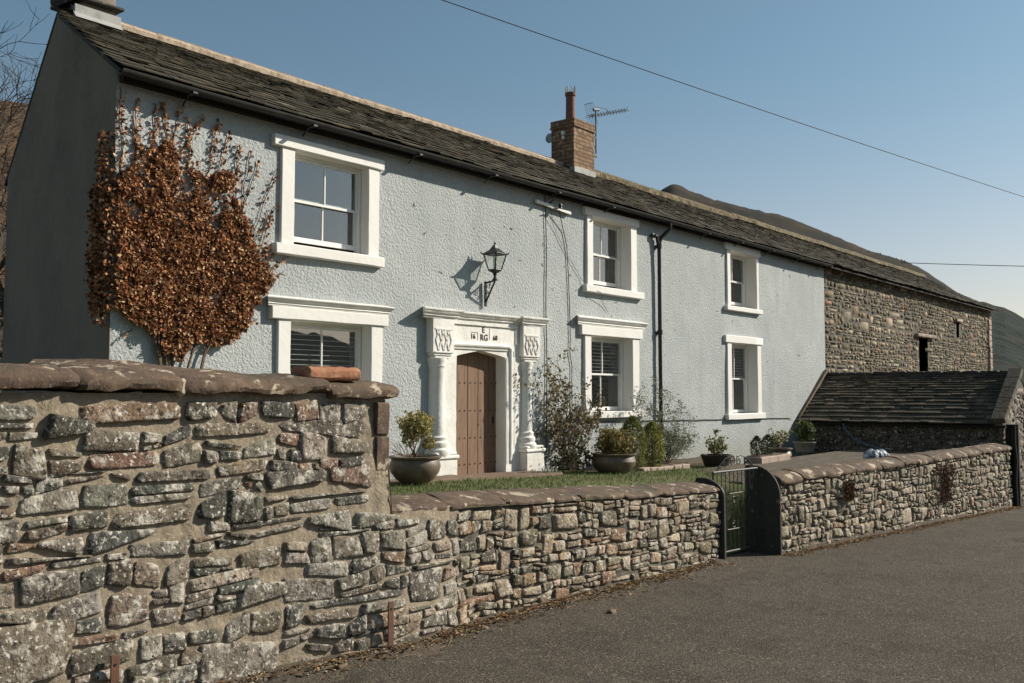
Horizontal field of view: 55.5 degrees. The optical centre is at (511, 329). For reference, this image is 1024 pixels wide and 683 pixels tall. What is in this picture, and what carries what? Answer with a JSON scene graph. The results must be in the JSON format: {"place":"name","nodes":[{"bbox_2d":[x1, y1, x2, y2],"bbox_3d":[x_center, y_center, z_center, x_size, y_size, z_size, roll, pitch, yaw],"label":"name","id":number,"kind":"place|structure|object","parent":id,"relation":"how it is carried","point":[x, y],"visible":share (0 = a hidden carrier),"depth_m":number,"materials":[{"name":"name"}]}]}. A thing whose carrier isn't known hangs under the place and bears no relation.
{"place":"outdoors","nodes":[
{"label":"outdoors","id":0,"kind":"place"},
{"bbox_2d":[0,100,27,392],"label":"hillside","id":1,"kind":"structure","parent":0,"point":[10,154],"depth_m":144.66,"materials":[{"name":"plant"}]},
{"bbox_2d":[0,0,1023,317],"label":"sky","id":2,"kind":"structure","parent":0,"point":[939,84],"materials":[{"name":"blue"}]},
{"bbox_2d":[390,464,775,554],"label":"garden lawn","id":3,"kind":"structure","parent":0,"point":[731,508],"depth_m":15.19,"materials":[{"name":"green plant"}]},
{"bbox_2d":[389,409,441,483],"bbox_3d":[-1.371,1.639,13.756,0.762,1.034,0.761,-3,-5,39],"label":"potted shrub","id":4,"kind":"object","parent":3,"relation":"on","point":[410,468],"visible":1,"depth_m":13.62,"materials":[{"name":"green plant"}]},
{"bbox_2d":[390,475,472,484],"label":"paving slab","id":5,"kind":"structure","parent":3,"relation":"on","point":[444,478],"depth_m":14.61,"materials":[{"name":"stone"}]},
{"bbox_2d":[467,471,561,478],"bbox_3d":[-0.223,2.484,15.880,1.150,0.246,2.116,-3,-5,39],"label":"doorstep","id":6,"kind":"object","parent":3,"relation":"on","point":[515,474],"visible":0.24,"depth_m":15.97,"materials":[{"name":"stone"}]},
{"bbox_2d":[513,346,606,470],"bbox_3d":[1.044,1.414,17.571,0.753,2.255,2.756,-3,-5,39],"label":"rose bush","id":7,"kind":"object","parent":3,"relation":"on","point":[568,433],"visible":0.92,"depth_m":17.49,"materials":[{"name":"green plant"}]},
{"bbox_2d":[550,428,615,473],"bbox_3d":[1.397,2.189,17.222,0.524,0.852,2.255,-3,-5,39],"label":"border plant","id":8,"kind":"object","parent":3,"relation":"on","point":[572,456],"visible":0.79,"depth_m":16.70,"materials":[{"name":"green plant"}]},
{"bbox_2d":[591,427,637,473],"bbox_3d":[1.837,2.140,17.285,0.881,0.831,0.863,0,-4,-3],"label":"potted shrub","id":9,"kind":"object","parent":3,"relation":"on","point":[615,457],"visible":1,"depth_m":17.05,"materials":[{"name":"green plant"}]},
{"bbox_2d":[621,415,648,469],"bbox_3d":[2.270,2.132,18.332,0.617,1.074,0.587,-3,-5,39],"label":"dwarf conifer","id":10,"kind":"object","parent":3,"relation":"on","point":[636,425],"visible":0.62,"depth_m":18.23,"materials":[{"name":"green plant"}]},
{"bbox_2d":[576,456,732,471],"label":"flower bed soil","id":11,"kind":"structure","parent":3,"relation":"on","point":[695,460],"depth_m":20.19,"materials":[{"name":"brown soil"}]},
{"bbox_2d":[640,421,664,466],"bbox_3d":[2.730,2.221,18.885,0.527,0.944,0.541,-3,-5,39],"label":"dwarf conifer","id":12,"kind":"object","parent":11,"relation":"on","point":[652,427],"visible":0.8,"depth_m":18.76,"materials":[{"name":"green plant"}]},
{"bbox_2d":[621,375,699,462],"bbox_3d":[3.209,1.902,20.020,0.783,1.979,2.928,-3,-5,39],"label":"silvery shrub","id":13,"kind":"object","parent":11,"relation":"on","point":[672,441],"visible":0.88,"depth_m":19.91,"materials":[{"name":"green plant"}]},
{"bbox_2d":[638,463,689,470],"bbox_3d":[2.914,2.660,18.584,0.153,0.152,1.776,-3,-5,39],"label":"bed edging","id":14,"kind":"object","parent":3,"relation":"on","point":[682,466],"visible":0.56,"depth_m":18.60,"materials":[{"name":"stone"}]},
{"bbox_2d":[700,429,731,467],"bbox_3d":[4.206,2.421,19.848,0.642,0.803,0.819,-3,-5,39],"label":"potted plant","id":15,"kind":"object","parent":3,"relation":"on","point":[716,458],"visible":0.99,"depth_m":19.65,"materials":[{"name":"green plant"}]},
{"bbox_2d":[743,453,789,462],"bbox_3d":[5.473,2.801,20.842,0.426,0.256,1.515,-3,-5,39],"label":"stone trough","id":16,"kind":"object","parent":3,"relation":"on","point":[772,457],"visible":0.48,"depth_m":20.50,"materials":[{"name":"beige stone"}]},
{"bbox_2d":[749,435,764,455],"bbox_3d":[5.155,2.450,20.483,0.316,0.464,0.323,2,-4,-26],"label":"dwarf conifer","id":17,"kind":"object","parent":16,"relation":"on","point":[756,438],"visible":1,"depth_m":20.45,"materials":[{"name":"green plant"}]},
{"bbox_2d":[761,433,774,454],"bbox_3d":[5.505,2.469,20.910,0.320,0.494,0.313,2,-4,-34],"label":"dwarf conifer","id":18,"kind":"object","parent":16,"relation":"on","point":[771,445],"visible":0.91,"depth_m":20.87,"materials":[{"name":"green plant"}]},
{"bbox_2d":[244,501,1023,682],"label":"road","id":19,"kind":"structure","parent":0,"point":[892,613],"depth_m":9.17,"materials":[{"name":"grey asphalt"}]},
{"bbox_2d":[335,664,346,669],"bbox_3d":[-1.303,2.583,7.424,0.070,0.058,0.096,-3,-5,39],"label":"loose stone","id":20,"kind":"object","parent":19,"relation":"on","point":[340,666],"visible":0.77,"depth_m":7.40,"materials":[{"name":"beige stone"}]},
{"bbox_2d":[224,558,731,682],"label":"roadside earth","id":21,"kind":"structure","parent":19,"relation":"on","point":[435,649],"depth_m":8.01,"materials":[{"name":"brown soil"}]},
{"bbox_2d":[606,608,614,613],"bbox_3d":[0.984,2.827,9.736,0.074,0.069,0.107,-3,-5,39],"label":"loose stone","id":22,"kind":"object","parent":19,"relation":"on","point":[610,611],"visible":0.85,"depth_m":9.71,"materials":[{"name":"beige stone"}]},
{"bbox_2d":[218,506,1023,682],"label":"leaf litter","id":23,"kind":"object","parent":19,"relation":"on","point":[456,630],"visible":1,"depth_m":9.82,"materials":[{"name":"brown plant"}]},
{"bbox_2d":[744,465,781,554],"bbox_3d":[3.687,2.645,14.287,0.550,1.295,0.048,-3,-5,39],"label":"gate post","id":24,"kind":"object","parent":19,"relation":"on","point":[770,517],"visible":0.79,"depth_m":14.24,"materials":[{"name":"metal"}]},
{"bbox_2d":[782,504,1012,553],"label":"roadside earth","id":25,"kind":"structure","parent":19,"relation":"on","point":[825,543],"depth_m":16.82,"materials":[{"name":"brown soil"}]},
{"bbox_2d":[442,0,1023,196],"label":"overhead wire","id":26,"kind":"object","parent":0,"point":[716,94],"visible":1,"depth_m":10.67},
{"bbox_2d":[690,449,920,483],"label":"patio","id":27,"kind":"structure","parent":0,"point":[833,457],"depth_m":20.75,"materials":[{"name":"stone"}]},
{"bbox_2d":[766,427,793,456],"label":"potted plant","id":28,"kind":"object","parent":27,"relation":"on","point":[780,440],"visible":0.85,"depth_m":22.00,"materials":[{"name":"green plant"}]},
{"bbox_2d":[861,448,891,458],"bbox_3d":[7.974,2.766,21.240,0.398,0.364,1.304,-3,-5,39],"label":"garden sack","id":29,"kind":"object","parent":27,"relation":"on","point":[874,453],"visible":0.58,"depth_m":20.93,"materials":[{"name":"white plastic"}]},
{"bbox_2d":[661,184,953,292],"bbox_3d":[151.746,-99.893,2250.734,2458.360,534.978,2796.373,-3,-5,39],"label":"hill","id":30,"kind":"structure","parent":0,"point":[786,223],"depth_m":2247.42,"materials":[{"name":"plant"}]},
{"bbox_2d":[900,262,1023,266],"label":"overhead wire","id":31,"kind":"object","parent":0,"point":[960,264],"visible":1,"depth_m":59.61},
{"bbox_2d":[979,302,1023,384],"bbox_3d":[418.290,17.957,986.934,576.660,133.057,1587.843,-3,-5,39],"label":"hill","id":32,"kind":"structure","parent":0,"point":[1007,335],"depth_m":819.96,"materials":[{"name":"green plant"}]},
{"bbox_3d":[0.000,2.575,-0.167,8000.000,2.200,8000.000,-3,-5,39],"label":"ground","id":33,"kind":"structure","parent":0,"visible":0},
{"bbox_2d":[0,240,5,357],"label":"bare tree","id":34,"kind":"object","parent":33,"relation":"on","point":[4,251],"visible":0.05,"depth_m":43.80,"materials":[{"name":"brown plant"}]},
{"bbox_2d":[0,79,28,340],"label":"bare tree","id":35,"kind":"object","parent":33,"relation":"on","point":[2,243],"visible":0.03,"depth_m":37.77,"materials":[{"name":"brown plant"}]},
{"bbox_2d":[0,1,49,363],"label":"bare tree","id":36,"kind":"object","parent":33,"relation":"on","point":[4,128],"visible":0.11,"depth_m":41.63,"materials":[{"name":"brown plant"}]},
{"bbox_2d":[110,654,119,682],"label":"iron post","id":37,"kind":"object","parent":33,"relation":"on","point":[114,667],"visible":1,"depth_m":6.17,"materials":[{"name":"brown metal"}]},
{"bbox_2d":[0,363,459,682],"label":"garden wall","id":38,"kind":"structure","parent":33,"relation":"on","point":[192,526],"depth_m":6.78,"materials":[{"name":"stone"}]},
{"bbox_2d":[26,359,232,392],"bbox_3d":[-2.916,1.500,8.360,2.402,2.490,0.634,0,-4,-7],"label":"coping stone","id":39,"kind":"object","parent":38,"relation":"on","point":[112,364],"depth_m":8.29,"materials":[{"name":"red stone"}]},
{"bbox_2d":[293,366,361,382],"bbox_3d":[-1.493,0.364,7.910,0.255,0.138,0.583,-3,-5,39],"label":"stone block","id":40,"kind":"object","parent":38,"relation":"on","point":[337,375],"depth_m":7.79,"materials":[{"name":"red stone"}]},
{"bbox_2d":[388,601,393,648],"bbox_3d":[-0.988,2.450,7.934,0.017,0.460,0.060,-3,-5,39],"label":"iron post","id":41,"kind":"object","parent":33,"relation":"on","point":[390,623],"visible":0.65,"depth_m":7.93,"materials":[{"name":"brown metal"}]},
{"bbox_2d":[1,0,834,479],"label":"farmhouse","id":42,"kind":"object","parent":33,"relation":"on","point":[713,318],"visible":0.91,"depth_m":15.78,"materials":[{"name":"paint"}]},
{"bbox_2d":[83,87,287,368],"bbox_3d":[-4.025,-0.386,12.131,0.744,4.757,2.677,-3,-5,39],"label":"wall creeper","id":43,"kind":"object","parent":42,"relation":"attached to","point":[172,295],"depth_m":11.65,"materials":[{"name":"brown plant"}]},
{"bbox_2d":[271,133,384,267],"bbox_3d":[-2.671,-1.764,13.783,0.432,1.616,2.013,-3,-5,39],"label":"window","id":44,"kind":"structure","parent":42,"relation":"in","point":[357,243],"depth_m":13.98,"materials":[{"name":"white paint"}]},
{"bbox_2d":[268,294,394,381],"bbox_3d":[-2.637,0.522,13.647,0.472,1.875,2.310,-3,-5,39],"label":"window","id":45,"kind":"structure","parent":42,"relation":"in","point":[367,322],"depth_m":13.74,"materials":[{"name":"white paint"}]},
{"bbox_2d":[456,352,495,474],"bbox_3d":[-0.668,1.379,16.197,0.072,2.091,1.323,-3,-5,39],"label":"door","id":46,"kind":"structure","parent":42,"relation":"in","point":[475,371],"depth_m":16.24,"materials":[{"name":"brown wood"}]},
{"bbox_2d":[480,241,509,306],"bbox_3d":[-0.299,-0.944,16.160,0.393,1.100,0.356,-3,-5,39],"label":"wall lantern","id":47,"kind":"object","parent":42,"relation":"attached to","point":[494,251],"depth_m":16.15,"materials":[{"name":"black paint"}]},
{"bbox_2d":[545,195,546,459],"bbox_3d":[0.616,-0.061,17.564,0.028,4.800,0.045,-3,-5,39],"label":"wall cable","id":48,"kind":"object","parent":42,"relation":"attached to","point":[546,324],"depth_m":17.55,"materials":[{"name":"grey plastic"}]},
{"bbox_2d":[546,133,550,142],"bbox_3d":[0.905,-4.612,23.401,0.221,0.236,0.149,-1,-4,11],"label":"satellite dish","id":49,"kind":"object","parent":42,"relation":"attached to","point":[548,138],"visible":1,"depth_m":23.44,"materials":[{"name":"metal"}]},
{"bbox_2d":[535,195,570,214],"bbox_3d":[0.802,-2.302,17.805,0.138,0.263,1.060,-3,-5,39],"label":"cable bracket","id":50,"kind":"object","parent":42,"relation":"attached to","point":[549,205],"visible":1,"depth_m":17.75,"materials":[{"name":"white metal"}]},
{"bbox_2d":[561,131,565,139],"bbox_3d":[1.218,-4.607,23.091,0.078,0.210,0.100,-3,-5,39],"label":"security lamp","id":51,"kind":"object","parent":42,"relation":"attached to","point":[563,133],"visible":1,"depth_m":23.07,"materials":[{"name":"white paint"}]},
{"bbox_2d":[559,210,572,419],"bbox_3d":[0.977,-0.265,18.003,0.059,3.864,0.539,-2,-4,30],"label":"wall cable","id":52,"kind":"object","parent":42,"relation":"attached to","point":[569,309],"depth_m":18.14,"materials":[{"name":"grey plastic"}]},
{"bbox_2d":[551,212,606,309],"bbox_3d":[1.313,-1.271,18.444,0.112,1.735,1.966,-3,-5,39],"label":"wall cable","id":53,"kind":"object","parent":42,"relation":"attached to","point":[570,260],"depth_m":18.27,"materials":[{"name":"grey plastic"}]},
{"bbox_2d":[584,102,627,157],"bbox_3d":[2.332,-4.954,24.239,0.377,1.497,1.588,-3,-5,41],"label":"tv aerial","id":54,"kind":"object","parent":42,"relation":"attached to","point":[596,123],"visible":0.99,"depth_m":23.97,"materials":[{"name":"metal"}]},
{"bbox_2d":[414,203,798,355],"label":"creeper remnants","id":55,"kind":"object","parent":42,"relation":"attached to","point":[570,274],"visible":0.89,"depth_m":17.60,"materials":[{"name":"brown plant"}]},
{"bbox_2d":[577,315,648,418],"bbox_3d":[1.855,0.760,19.264,0.492,1.971,2.520,-3,-5,39],"label":"window","id":56,"kind":"structure","parent":42,"relation":"in","point":[627,334],"depth_m":19.56,"materials":[{"name":"white paint"}]},
{"bbox_2d":[582,206,644,299],"bbox_3d":[1.884,-1.488,19.533,0.522,1.653,2.136,-3,-5,39],"label":"window","id":57,"kind":"structure","parent":42,"relation":"in","point":[625,228],"depth_m":19.90,"materials":[{"name":"white paint"}]},
{"bbox_2d":[586,418,790,421],"bbox_3d":[4.344,2.056,22.096,0.035,0.214,9.857,-3,-5,39],"label":"wall cable","id":58,"kind":"object","parent":42,"relation":"attached to","point":[683,419],"depth_m":21.49,"materials":[{"name":"grey plastic"}]},
{"bbox_2d":[723,242,762,314],"bbox_3d":[5.526,-1.231,24.112,0.572,1.640,2.004,-3,-5,39],"label":"window","id":59,"kind":"structure","parent":42,"relation":"in","point":[748,257],"depth_m":24.60,"materials":[{"name":"white paint"}]},
{"bbox_2d":[723,334,765,419],"bbox_3d":[5.554,1.184,23.927,0.493,2.027,2.117,-3,-5,39],"label":"window","id":60,"kind":"structure","parent":42,"relation":"in","point":[751,346],"depth_m":24.39,"materials":[{"name":"white paint"}]},
{"bbox_2d":[391,481,720,623],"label":"garden wall","id":61,"kind":"structure","parent":33,"relation":"on","point":[538,548],"depth_m":10.35,"materials":[{"name":"stone"}]},
{"bbox_2d":[695,477,725,559],"bbox_3d":[2.733,2.642,13.390,0.440,1.185,0.048,-3,-5,39],"label":"gate post","id":62,"kind":"object","parent":33,"relation":"on","point":[722,532],"visible":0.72,"depth_m":13.27,"materials":[{"name":"metal"}]},
{"bbox_2d":[712,455,758,552],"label":"garden gate","id":63,"kind":"structure","parent":62,"relation":"attached to","point":[736,498],"depth_m":13.92,"materials":[{"name":"black metal"}]},
{"bbox_2d":[792,420,816,455],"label":"potted plant","id":64,"kind":"object","parent":33,"relation":"on","point":[805,430],"visible":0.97,"depth_m":25.06,"materials":[{"name":"green plant"}]},
{"bbox_2d":[729,212,997,372],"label":"stone barn","id":65,"kind":"structure","parent":33,"relation":"on","point":[881,316],"depth_m":33.56,"materials":[{"name":"stone"}]},
{"bbox_2d":[919,338,920,370],"bbox_3d":[14.884,1.435,35.950,0.050,2.400,1.350,-3,-5,39],"label":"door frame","id":66,"kind":"structure","parent":65,"relation":"in","point":[919,338],"depth_m":36.42,"materials":[{"name":"brown wood"}]},
{"bbox_2d":[770,443,1013,551],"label":"garden wall","id":67,"kind":"structure","parent":33,"relation":"on","point":[895,492],"depth_m":17.23,"materials":[{"name":"stone"}]},
{"bbox_2d":[841,479,858,501],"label":"wall weed","id":68,"kind":"object","parent":67,"relation":"attached to","point":[849,489],"depth_m":15.82,"materials":[{"name":"brown plant"}]},
{"bbox_2d":[926,462,962,502],"bbox_3d":[8.557,3.033,19.237,0.149,0.768,2.205,-3,-5,41],"label":"wall weed","id":69,"kind":"object","parent":67,"relation":"attached to","point":[947,495],"depth_m":19.28,"materials":[{"name":"brown plant"}]},
{"bbox_2d":[796,368,1023,505],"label":"garden shed","id":70,"kind":"structure","parent":33,"relation":"on","point":[921,411],"depth_m":24.95,"materials":[{"name":"stone"}]},
{"bbox_2d":[843,423,884,449],"bbox_3d":[8.922,2.657,23.572,0.773,0.667,3.598,0,-4,3],"label":"garden hose","id":71,"kind":"object","parent":70,"relation":"hanging from","point":[859,440],"visible":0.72,"depth_m":24.92,"materials":[{"name":"blue rubber"}]}
]}

